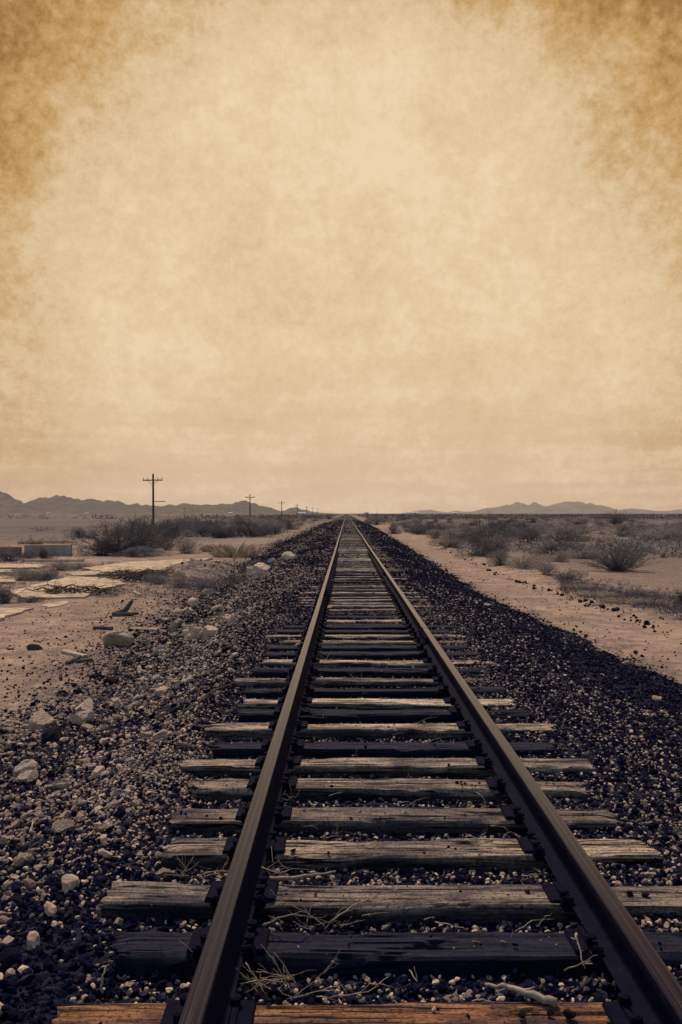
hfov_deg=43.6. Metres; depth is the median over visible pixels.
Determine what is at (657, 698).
rock
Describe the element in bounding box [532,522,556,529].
shrub
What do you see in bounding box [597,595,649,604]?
grass clump
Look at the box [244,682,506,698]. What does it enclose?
railway tie
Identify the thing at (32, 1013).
grit
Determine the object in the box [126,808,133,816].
rock
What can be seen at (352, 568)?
railway tie
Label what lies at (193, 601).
rock
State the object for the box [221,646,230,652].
rock
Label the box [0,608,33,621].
concrete slab
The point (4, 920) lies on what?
rock
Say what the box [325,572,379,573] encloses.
railway tie
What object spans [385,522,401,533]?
shrub
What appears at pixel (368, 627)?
railway tie
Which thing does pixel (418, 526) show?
shrub
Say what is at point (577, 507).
mountains
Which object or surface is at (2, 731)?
rock
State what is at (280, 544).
shrub
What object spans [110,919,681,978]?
railway tie
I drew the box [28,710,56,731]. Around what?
rock
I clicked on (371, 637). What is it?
railway tie
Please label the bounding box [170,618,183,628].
rock
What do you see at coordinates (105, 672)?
rock
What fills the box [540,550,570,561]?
shrub
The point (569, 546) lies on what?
shrub
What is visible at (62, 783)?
rock
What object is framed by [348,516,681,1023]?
rail
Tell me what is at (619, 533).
shrub
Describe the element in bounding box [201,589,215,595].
rock
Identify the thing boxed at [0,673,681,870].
gravel
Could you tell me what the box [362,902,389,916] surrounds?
dry twig
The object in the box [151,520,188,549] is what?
shrub
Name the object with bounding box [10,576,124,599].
concrete slab
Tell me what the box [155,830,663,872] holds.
railway tie
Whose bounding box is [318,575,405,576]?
railway tie
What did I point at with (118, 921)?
rock
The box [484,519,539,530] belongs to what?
shrub
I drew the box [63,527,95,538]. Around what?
shrub
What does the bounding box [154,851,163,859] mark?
rock
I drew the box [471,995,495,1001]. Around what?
dry twig
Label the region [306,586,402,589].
railway tie
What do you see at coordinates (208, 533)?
shrub
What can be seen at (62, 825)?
rock
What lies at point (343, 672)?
railway tie
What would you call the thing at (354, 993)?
dry twig
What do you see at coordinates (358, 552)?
railway tie
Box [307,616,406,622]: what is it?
railway tie
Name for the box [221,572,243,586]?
shrub
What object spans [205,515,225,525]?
shrub
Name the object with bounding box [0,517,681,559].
desert scrub
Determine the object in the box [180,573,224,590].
shrub
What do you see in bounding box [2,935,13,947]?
rock
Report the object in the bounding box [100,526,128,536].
shrub
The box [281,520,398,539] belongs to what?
gravel
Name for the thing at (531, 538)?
shrub
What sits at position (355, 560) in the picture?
railway tie
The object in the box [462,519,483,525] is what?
shrub
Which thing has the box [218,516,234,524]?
shrub
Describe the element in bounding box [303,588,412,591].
railway tie
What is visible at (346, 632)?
railway tie
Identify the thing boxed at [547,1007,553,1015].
stone
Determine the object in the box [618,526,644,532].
shrub
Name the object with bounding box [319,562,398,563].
railway tie
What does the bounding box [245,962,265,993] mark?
dry twig
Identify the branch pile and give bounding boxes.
[20,579,129,595]
[86,566,177,576]
[96,570,170,581]
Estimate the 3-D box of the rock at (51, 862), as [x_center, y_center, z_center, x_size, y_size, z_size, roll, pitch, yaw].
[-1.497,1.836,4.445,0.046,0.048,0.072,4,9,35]
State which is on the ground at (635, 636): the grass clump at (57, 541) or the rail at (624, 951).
the grass clump at (57, 541)
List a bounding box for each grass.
[0,558,234,597]
[556,572,681,622]
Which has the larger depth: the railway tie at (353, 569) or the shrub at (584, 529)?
the shrub at (584, 529)
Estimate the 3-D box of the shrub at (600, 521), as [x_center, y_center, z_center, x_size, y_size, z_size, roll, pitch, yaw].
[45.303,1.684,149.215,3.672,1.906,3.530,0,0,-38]
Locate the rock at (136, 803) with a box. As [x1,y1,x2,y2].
[129,799,142,807]
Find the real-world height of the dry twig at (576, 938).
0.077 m
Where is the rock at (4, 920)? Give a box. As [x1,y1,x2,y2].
[0,916,11,924]
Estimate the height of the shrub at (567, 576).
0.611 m
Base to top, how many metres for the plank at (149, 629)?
0.061 m
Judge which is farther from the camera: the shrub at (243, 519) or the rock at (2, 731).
the shrub at (243, 519)
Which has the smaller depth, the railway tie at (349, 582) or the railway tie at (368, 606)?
the railway tie at (368, 606)
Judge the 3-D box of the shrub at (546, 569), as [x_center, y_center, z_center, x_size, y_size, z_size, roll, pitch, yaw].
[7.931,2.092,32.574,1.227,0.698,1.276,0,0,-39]
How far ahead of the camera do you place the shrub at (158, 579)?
28.30 m
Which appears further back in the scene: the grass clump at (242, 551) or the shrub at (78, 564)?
the grass clump at (242, 551)
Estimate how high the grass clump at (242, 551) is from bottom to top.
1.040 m
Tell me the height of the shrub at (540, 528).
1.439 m
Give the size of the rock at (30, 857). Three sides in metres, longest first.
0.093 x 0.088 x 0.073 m
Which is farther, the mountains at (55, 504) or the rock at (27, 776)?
the mountains at (55, 504)
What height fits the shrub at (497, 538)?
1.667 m
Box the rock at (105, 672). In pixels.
[102,670,108,675]
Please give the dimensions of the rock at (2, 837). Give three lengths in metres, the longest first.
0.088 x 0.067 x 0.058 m
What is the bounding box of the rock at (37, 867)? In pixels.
[34,864,42,869]
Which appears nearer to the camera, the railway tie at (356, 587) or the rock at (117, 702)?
the rock at (117, 702)
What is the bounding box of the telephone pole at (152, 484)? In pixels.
[143,474,164,529]
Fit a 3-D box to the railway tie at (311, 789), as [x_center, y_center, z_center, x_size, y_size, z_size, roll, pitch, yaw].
[0.296,1.773,5.367,2.494,0.245,0.218,0,1,1]
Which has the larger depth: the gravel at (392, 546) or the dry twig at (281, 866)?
the gravel at (392, 546)
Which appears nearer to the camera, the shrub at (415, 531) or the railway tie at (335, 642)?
the railway tie at (335, 642)
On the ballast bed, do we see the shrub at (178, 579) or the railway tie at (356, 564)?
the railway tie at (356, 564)
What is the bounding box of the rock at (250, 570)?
[246,565,262,576]
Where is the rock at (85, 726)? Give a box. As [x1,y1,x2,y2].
[81,724,93,729]
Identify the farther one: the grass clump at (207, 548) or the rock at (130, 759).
the grass clump at (207, 548)
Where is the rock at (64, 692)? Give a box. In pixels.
[57,690,67,696]
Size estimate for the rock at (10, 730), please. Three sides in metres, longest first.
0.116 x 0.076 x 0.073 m
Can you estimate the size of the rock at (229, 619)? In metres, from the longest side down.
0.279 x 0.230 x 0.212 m
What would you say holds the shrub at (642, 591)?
on the ground at (635, 636)
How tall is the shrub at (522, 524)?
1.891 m
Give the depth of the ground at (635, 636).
22.75 m
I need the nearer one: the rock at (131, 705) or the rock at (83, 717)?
the rock at (83, 717)
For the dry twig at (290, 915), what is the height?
0.095 m
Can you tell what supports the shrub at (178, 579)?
on the ground at (635, 636)
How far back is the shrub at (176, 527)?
81.05 m
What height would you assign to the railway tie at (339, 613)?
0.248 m
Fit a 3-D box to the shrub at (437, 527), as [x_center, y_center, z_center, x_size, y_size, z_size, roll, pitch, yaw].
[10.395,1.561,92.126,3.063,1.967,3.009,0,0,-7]
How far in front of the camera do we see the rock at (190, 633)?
13.68 m
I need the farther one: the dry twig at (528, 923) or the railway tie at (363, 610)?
the railway tie at (363, 610)
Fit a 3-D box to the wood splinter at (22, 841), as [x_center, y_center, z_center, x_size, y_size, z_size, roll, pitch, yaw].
[-1.860,1.924,4.999,0.030,0.048,0.201,0,0,-11]
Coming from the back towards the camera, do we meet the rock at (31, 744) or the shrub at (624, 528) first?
the shrub at (624, 528)
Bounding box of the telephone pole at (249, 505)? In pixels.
[245,496,254,517]
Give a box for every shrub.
[0,541,37,561]
[0,566,46,580]
[0,583,22,603]
[17,549,37,559]
[17,595,45,602]
[26,567,62,580]
[34,546,59,558]
[38,557,81,569]
[60,511,182,555]
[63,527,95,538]
[63,559,92,569]
[72,534,119,555]
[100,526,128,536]
[113,511,156,532]
[115,544,174,557]
[125,524,173,551]
[139,509,197,537]
[140,570,171,584]
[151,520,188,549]
[163,570,191,587]
[166,535,203,553]
[176,515,204,528]
[180,518,207,532]
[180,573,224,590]
[183,529,197,536]
[186,521,210,536]
[198,518,229,531]
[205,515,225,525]
[206,525,237,537]
[208,517,240,537]
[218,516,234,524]
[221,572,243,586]
[226,515,261,523]
[228,520,260,536]
[233,514,260,531]
[237,519,269,536]
[237,559,261,573]
[241,518,263,528]
[244,523,274,536]
[252,566,270,576]
[257,516,275,523]
[263,518,289,529]
[266,520,286,534]
[273,540,285,547]
[279,517,301,529]
[282,517,300,521]
[364,513,387,524]
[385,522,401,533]
[398,519,414,528]
[406,519,428,533]
[408,522,439,534]
[425,518,448,531]
[425,528,444,537]
[426,537,470,547]
[430,526,457,539]
[439,522,464,531]
[440,525,502,542]
[447,525,515,540]
[452,529,511,557]
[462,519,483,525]
[463,511,517,547]
[480,522,520,530]
[483,535,515,556]
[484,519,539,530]
[485,523,528,539]
[486,545,517,565]
[499,518,525,523]
[501,548,552,569]
[505,520,527,527]
[508,532,556,542]
[511,521,547,543]
[515,519,543,530]
[526,522,552,533]
[529,541,576,554]
[529,559,560,575]
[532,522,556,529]
[534,521,611,540]
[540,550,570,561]
[548,522,583,544]
[551,565,588,579]
[557,515,575,521]
[557,538,600,550]
[565,547,603,558]
[566,515,593,523]
[568,524,590,533]
[569,535,592,541]
[571,538,666,571]
[574,522,598,532]
[591,519,612,526]
[599,509,630,525]
[609,529,634,536]
[616,526,632,536]
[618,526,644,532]
[619,525,669,538]
[623,523,652,528]
[629,523,681,541]
[631,585,650,595]
[633,543,659,551]
[635,517,681,538]
[667,583,681,601]
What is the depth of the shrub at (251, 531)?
83.78 m
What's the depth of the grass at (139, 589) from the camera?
28.38 m
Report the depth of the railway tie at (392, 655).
10.29 m
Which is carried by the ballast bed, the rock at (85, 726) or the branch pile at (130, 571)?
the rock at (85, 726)
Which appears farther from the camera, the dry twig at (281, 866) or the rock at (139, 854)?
the rock at (139, 854)
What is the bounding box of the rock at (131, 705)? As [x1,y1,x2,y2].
[127,702,135,709]
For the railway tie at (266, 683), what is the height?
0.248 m
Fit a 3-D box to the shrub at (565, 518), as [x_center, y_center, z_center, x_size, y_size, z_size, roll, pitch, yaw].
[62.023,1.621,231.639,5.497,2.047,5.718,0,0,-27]
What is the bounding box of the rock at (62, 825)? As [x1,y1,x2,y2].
[51,818,75,832]
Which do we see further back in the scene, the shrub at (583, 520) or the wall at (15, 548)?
the shrub at (583, 520)
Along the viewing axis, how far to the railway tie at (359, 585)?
20.25 m
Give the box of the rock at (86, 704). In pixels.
[75,698,92,712]
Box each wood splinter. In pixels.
[19,830,25,849]
[26,821,33,839]
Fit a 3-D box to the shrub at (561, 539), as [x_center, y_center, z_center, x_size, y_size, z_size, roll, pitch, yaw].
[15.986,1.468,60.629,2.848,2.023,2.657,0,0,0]
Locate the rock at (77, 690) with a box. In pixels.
[73,687,81,693]
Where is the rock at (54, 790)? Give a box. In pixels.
[50,787,58,793]
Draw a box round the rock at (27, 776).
[17,770,38,784]
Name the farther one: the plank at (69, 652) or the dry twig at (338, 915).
the plank at (69, 652)
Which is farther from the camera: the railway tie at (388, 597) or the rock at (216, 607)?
the rock at (216, 607)
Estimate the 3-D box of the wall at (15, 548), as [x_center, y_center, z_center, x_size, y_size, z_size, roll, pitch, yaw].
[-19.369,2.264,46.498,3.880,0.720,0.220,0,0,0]
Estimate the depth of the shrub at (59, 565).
35.12 m
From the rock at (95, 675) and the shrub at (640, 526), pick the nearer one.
the rock at (95, 675)
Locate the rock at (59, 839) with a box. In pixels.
[54,836,63,842]
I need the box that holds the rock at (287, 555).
[281,552,296,559]
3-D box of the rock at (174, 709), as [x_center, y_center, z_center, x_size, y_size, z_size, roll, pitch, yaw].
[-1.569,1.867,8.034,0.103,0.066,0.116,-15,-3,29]
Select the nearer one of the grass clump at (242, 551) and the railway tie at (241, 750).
the railway tie at (241, 750)
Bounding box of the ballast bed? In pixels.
[0,514,681,1023]
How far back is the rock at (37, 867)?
4.48 m
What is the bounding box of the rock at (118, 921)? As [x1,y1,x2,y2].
[114,917,123,925]
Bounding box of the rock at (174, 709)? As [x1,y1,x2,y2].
[169,706,178,712]
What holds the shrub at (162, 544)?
on the ground at (635, 636)
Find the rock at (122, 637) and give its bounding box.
[103,628,134,646]
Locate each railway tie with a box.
[51,992,642,1023]
[101,876,681,925]
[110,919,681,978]
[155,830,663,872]
[168,800,617,835]
[178,751,595,779]
[191,772,590,802]
[203,716,556,740]
[211,734,559,758]
[233,673,489,688]
[237,693,516,709]
[237,703,530,723]
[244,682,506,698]
[250,663,483,677]
[260,655,493,667]
[263,647,479,659]
[265,631,464,640]
[265,642,468,651]
[273,626,449,634]
[281,622,456,629]
[281,636,471,645]
[293,602,432,608]
[298,597,426,602]
[298,601,429,604]
[299,594,428,598]
[300,589,420,593]
[301,592,420,596]
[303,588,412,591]
[304,615,403,618]
[305,585,410,588]
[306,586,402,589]
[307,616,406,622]
[308,573,381,575]
[309,580,413,583]
[311,576,401,578]
[311,577,406,580]
[311,611,401,615]
[314,568,387,569]
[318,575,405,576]
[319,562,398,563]
[320,569,400,570]
[320,584,402,585]
[321,563,395,564]
[321,582,407,584]
[323,622,406,624]
[324,551,383,551]
[324,567,376,568]
[325,559,387,561]
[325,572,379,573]
[326,606,427,611]
[327,570,400,572]
[328,552,384,552]
[328,564,392,565]
[331,558,389,559]
[334,565,395,567]
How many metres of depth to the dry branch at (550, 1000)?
2.97 m
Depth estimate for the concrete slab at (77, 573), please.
32.38 m
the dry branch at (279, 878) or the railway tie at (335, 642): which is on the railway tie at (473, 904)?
the dry branch at (279, 878)
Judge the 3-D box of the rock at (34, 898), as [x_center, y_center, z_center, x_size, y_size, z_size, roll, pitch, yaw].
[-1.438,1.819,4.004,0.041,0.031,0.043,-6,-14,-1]
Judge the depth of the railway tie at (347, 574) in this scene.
23.57 m
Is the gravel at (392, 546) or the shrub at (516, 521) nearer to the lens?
the gravel at (392, 546)
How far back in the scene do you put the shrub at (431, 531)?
80.57 m
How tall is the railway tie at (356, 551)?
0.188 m
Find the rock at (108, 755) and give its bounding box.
[105,752,112,758]
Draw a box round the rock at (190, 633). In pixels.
[183,626,202,640]
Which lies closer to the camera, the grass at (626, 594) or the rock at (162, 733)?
the rock at (162, 733)
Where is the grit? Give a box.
[30,581,679,1023]
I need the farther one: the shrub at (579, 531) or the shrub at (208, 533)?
the shrub at (208, 533)
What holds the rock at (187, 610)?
on the ground at (635, 636)
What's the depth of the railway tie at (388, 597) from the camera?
17.24 m
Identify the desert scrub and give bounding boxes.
[0,513,681,519]
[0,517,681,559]
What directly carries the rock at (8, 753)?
on the ballast bed
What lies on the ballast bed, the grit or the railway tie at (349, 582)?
the railway tie at (349, 582)
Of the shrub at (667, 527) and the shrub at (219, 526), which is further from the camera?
the shrub at (219, 526)
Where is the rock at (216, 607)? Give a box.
[211,604,222,611]
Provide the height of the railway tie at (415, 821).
0.246 m
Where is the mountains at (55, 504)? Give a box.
[0,491,331,513]
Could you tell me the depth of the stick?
8.10 m
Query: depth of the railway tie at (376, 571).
25.09 m
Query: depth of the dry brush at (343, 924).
3.66 m
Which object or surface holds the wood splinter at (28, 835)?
on the ballast bed
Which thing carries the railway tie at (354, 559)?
on the ballast bed
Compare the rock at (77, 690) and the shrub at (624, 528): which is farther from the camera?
the shrub at (624, 528)
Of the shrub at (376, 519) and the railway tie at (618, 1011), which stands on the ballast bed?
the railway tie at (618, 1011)
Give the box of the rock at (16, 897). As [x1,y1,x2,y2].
[11,893,22,902]
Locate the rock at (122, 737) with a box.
[118,735,125,739]
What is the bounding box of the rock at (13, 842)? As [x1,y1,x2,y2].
[8,840,17,845]
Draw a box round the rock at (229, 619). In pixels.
[224,614,237,623]
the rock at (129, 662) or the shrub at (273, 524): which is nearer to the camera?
the rock at (129, 662)
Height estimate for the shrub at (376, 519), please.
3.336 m
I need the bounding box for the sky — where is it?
[0,0,681,513]
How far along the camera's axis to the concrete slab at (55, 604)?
21.61 m
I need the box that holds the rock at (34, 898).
[31,896,38,900]
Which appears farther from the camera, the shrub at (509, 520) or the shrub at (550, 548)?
the shrub at (509, 520)
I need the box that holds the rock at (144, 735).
[139,732,152,739]
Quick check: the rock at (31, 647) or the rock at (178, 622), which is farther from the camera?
the rock at (178, 622)
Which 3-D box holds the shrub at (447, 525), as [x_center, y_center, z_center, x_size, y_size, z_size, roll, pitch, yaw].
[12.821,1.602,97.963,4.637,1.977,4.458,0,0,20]
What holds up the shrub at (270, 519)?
on the ground at (635, 636)
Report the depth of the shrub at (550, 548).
48.43 m
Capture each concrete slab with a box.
[0,564,45,568]
[0,569,12,573]
[0,576,20,583]
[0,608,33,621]
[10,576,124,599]
[40,601,67,607]
[66,571,114,576]
[82,558,212,572]
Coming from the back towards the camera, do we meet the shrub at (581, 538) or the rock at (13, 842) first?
the shrub at (581, 538)
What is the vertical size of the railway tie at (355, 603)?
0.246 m
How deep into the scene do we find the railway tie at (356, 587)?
19.72 m
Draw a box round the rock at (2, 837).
[0,835,10,844]
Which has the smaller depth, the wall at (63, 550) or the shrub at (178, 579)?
the shrub at (178, 579)
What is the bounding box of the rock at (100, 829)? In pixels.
[97,824,106,832]
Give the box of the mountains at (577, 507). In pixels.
[394,501,681,513]
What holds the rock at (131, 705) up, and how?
on the ballast bed
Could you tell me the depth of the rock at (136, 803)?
5.06 m
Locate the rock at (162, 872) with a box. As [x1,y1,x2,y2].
[157,867,170,877]
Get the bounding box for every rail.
[178,516,345,1023]
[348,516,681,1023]
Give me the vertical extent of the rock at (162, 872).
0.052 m
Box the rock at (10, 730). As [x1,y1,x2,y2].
[6,727,13,733]
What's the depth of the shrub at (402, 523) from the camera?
133.57 m
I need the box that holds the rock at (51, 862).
[47,859,53,868]
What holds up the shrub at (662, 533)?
on the ground at (635, 636)
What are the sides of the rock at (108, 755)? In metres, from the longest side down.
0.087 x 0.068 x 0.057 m
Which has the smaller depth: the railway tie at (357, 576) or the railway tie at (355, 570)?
the railway tie at (357, 576)
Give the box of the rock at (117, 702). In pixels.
[113,698,122,708]
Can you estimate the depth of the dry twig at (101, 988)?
3.10 m
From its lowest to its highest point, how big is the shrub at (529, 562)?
0.917 m
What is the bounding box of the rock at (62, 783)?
[52,778,70,789]
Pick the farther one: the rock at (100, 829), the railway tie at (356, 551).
the railway tie at (356, 551)
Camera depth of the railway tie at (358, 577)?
22.63 m
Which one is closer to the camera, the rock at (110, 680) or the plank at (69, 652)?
the rock at (110, 680)
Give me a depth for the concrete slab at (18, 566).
36.38 m
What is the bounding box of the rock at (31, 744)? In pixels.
[28,742,35,747]
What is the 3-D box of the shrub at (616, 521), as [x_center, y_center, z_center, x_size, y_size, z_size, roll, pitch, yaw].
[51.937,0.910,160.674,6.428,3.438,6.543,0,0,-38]
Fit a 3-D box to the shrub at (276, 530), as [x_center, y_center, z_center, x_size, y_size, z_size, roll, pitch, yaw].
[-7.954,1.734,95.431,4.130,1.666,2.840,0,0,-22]
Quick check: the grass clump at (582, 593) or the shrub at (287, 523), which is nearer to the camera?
the grass clump at (582, 593)
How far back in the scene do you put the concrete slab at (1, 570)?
33.96 m
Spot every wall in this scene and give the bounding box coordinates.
[0,547,21,556]
[24,545,71,555]
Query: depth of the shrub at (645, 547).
51.88 m
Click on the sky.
(323, 256)
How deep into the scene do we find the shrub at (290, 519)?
218.40 m
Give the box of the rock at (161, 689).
[154,686,168,694]
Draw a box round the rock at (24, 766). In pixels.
[13,759,39,776]
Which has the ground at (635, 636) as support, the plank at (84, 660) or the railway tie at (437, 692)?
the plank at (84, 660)
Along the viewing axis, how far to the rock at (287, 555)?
34.63 m
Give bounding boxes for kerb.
[21,559,83,561]
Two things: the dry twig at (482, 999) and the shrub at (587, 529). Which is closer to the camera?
the dry twig at (482, 999)
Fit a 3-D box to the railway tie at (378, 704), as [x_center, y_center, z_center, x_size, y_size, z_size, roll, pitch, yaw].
[0.332,1.777,7.736,2.516,0.246,0.237,0,0,0]
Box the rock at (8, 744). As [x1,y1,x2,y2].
[5,741,15,748]
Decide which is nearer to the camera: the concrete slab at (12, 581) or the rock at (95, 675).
the rock at (95, 675)
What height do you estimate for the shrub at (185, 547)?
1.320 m
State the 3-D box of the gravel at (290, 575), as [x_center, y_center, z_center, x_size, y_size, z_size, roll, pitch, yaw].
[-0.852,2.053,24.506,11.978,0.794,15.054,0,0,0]
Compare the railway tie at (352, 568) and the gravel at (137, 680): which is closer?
the gravel at (137, 680)
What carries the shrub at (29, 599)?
on the ground at (635, 636)
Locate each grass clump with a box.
[25,539,44,543]
[44,539,72,543]
[199,543,230,551]
[207,539,262,557]
[558,583,594,588]
[570,588,619,596]
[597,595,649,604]
[635,598,675,604]
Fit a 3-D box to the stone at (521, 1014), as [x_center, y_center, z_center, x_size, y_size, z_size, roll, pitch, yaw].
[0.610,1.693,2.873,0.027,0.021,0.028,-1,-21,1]
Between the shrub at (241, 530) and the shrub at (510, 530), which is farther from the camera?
the shrub at (241, 530)
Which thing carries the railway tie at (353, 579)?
on the ballast bed
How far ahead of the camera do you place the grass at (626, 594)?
23.59 m
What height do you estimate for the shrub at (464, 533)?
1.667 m
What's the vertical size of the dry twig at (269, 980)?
0.068 m
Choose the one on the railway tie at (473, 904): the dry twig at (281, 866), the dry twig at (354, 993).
the dry twig at (281, 866)
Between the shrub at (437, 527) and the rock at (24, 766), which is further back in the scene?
the shrub at (437, 527)
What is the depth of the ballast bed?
5.17 m
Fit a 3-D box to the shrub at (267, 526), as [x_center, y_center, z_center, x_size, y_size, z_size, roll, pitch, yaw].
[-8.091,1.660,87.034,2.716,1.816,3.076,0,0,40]
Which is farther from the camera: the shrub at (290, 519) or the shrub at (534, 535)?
the shrub at (290, 519)
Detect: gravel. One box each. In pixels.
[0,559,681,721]
[0,597,681,735]
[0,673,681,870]
[0,833,681,1023]
[32,557,577,631]
[177,532,460,575]
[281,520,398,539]
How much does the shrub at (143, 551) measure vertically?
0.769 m
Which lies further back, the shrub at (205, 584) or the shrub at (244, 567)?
the shrub at (244, 567)
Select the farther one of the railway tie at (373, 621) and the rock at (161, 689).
the railway tie at (373, 621)
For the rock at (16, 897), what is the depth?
4.11 m
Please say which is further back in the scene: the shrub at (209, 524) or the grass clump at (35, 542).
the shrub at (209, 524)
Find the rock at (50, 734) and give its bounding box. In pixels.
[41,727,61,743]
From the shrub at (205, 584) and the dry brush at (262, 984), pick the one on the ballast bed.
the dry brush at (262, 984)
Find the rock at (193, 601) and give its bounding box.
[188,597,200,606]
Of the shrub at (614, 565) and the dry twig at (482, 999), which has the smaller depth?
the dry twig at (482, 999)
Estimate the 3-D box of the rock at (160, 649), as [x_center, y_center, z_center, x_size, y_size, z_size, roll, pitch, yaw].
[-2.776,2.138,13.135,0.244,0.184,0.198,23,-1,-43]
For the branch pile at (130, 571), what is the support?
on the ground at (635, 636)
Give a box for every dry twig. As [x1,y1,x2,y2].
[100,960,112,993]
[240,970,307,983]
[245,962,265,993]
[261,846,309,877]
[262,911,328,926]
[327,977,387,998]
[330,872,402,922]
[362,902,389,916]
[368,982,406,989]
[435,921,466,930]
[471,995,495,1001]
[515,919,551,931]
[564,951,596,970]
[571,932,585,968]
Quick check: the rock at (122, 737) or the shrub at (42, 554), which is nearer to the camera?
the rock at (122, 737)
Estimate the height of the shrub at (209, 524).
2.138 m
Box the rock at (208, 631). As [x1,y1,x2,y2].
[200,625,217,636]
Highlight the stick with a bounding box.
[183,663,246,712]
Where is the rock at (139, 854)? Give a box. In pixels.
[136,851,143,857]
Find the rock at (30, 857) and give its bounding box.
[18,852,33,863]
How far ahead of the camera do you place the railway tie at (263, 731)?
6.72 m
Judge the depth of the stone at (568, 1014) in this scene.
2.86 m
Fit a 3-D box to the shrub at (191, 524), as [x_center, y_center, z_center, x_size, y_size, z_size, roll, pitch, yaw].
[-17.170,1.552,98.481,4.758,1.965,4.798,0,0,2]
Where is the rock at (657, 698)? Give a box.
[651,695,661,701]
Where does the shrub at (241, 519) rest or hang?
on the ground at (635, 636)
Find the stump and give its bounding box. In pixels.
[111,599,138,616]
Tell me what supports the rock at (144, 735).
on the ballast bed
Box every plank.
[60,649,87,657]
[65,655,80,663]
[75,658,93,662]
[92,626,113,629]
[131,627,158,630]
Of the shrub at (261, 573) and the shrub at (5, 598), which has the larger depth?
the shrub at (261, 573)
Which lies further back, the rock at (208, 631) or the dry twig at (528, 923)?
the rock at (208, 631)
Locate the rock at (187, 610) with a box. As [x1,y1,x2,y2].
[183,607,193,614]
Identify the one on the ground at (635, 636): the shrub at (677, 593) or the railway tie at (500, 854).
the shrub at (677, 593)
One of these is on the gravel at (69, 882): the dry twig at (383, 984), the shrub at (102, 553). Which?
the dry twig at (383, 984)
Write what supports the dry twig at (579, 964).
on the gravel at (69, 882)
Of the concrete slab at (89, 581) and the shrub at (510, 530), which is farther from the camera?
the shrub at (510, 530)
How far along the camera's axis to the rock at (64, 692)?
10.93 m
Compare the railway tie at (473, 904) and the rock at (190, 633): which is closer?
the railway tie at (473, 904)
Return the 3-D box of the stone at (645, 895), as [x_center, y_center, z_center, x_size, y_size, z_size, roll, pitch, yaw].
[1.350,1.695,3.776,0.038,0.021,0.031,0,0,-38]
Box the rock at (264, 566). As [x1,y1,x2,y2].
[254,562,269,569]
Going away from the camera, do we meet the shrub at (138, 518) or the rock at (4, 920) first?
the rock at (4, 920)
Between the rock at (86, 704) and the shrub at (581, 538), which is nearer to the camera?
the rock at (86, 704)
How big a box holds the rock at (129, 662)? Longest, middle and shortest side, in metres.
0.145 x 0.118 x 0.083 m
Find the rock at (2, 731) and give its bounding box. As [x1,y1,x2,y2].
[0,728,6,733]
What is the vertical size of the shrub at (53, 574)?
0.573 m
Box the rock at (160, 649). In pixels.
[153,646,168,654]
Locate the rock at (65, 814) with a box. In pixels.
[58,810,70,819]
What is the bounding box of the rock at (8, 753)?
[5,751,14,755]
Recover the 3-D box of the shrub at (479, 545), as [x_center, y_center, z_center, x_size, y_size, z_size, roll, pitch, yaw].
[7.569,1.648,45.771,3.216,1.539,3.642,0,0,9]
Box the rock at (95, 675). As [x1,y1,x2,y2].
[89,673,102,678]
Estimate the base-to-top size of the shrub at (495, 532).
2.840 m
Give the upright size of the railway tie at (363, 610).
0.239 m
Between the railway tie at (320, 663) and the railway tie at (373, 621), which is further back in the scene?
the railway tie at (373, 621)
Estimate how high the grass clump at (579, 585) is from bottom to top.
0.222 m
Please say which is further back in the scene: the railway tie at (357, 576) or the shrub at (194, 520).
the shrub at (194, 520)
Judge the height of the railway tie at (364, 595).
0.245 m
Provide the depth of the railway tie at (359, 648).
10.79 m
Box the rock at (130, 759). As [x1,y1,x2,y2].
[126,757,135,761]
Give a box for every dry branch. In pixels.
[268,871,335,880]
[485,982,556,1006]
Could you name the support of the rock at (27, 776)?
on the ballast bed
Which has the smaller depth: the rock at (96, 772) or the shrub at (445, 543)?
the rock at (96, 772)
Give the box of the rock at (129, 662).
[125,660,133,665]
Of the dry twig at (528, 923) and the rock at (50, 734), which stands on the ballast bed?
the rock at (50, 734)
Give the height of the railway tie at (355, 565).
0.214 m
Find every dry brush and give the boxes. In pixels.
[167,840,228,877]
[179,940,340,999]
[270,889,364,930]
[302,805,356,836]
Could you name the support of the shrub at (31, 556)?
on the ground at (635, 636)
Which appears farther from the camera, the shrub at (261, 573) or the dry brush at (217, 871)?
the shrub at (261, 573)
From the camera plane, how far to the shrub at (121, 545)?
47.79 m
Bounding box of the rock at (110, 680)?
[103,676,118,686]
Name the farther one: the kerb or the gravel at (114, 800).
the kerb
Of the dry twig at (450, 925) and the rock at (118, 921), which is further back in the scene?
the rock at (118, 921)
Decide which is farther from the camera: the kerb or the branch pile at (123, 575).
the kerb
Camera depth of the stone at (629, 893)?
3.78 m
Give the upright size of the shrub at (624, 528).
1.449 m
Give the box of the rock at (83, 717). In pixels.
[69,710,95,724]
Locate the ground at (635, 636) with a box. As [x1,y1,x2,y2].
[0,514,681,753]
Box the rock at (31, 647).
[27,644,42,650]
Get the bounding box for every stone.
[518,1011,525,1018]
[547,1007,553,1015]
[563,1009,575,1019]
[626,890,633,895]
[642,892,649,897]
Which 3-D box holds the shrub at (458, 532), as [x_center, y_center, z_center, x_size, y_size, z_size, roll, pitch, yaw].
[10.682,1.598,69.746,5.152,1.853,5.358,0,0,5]
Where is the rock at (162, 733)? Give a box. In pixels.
[151,729,167,741]
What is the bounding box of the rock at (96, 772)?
[89,765,104,780]
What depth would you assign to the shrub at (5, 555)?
41.91 m
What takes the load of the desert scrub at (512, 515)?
on the ground at (635, 636)
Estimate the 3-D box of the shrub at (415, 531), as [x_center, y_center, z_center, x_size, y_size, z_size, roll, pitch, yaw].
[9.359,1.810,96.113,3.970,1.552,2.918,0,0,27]

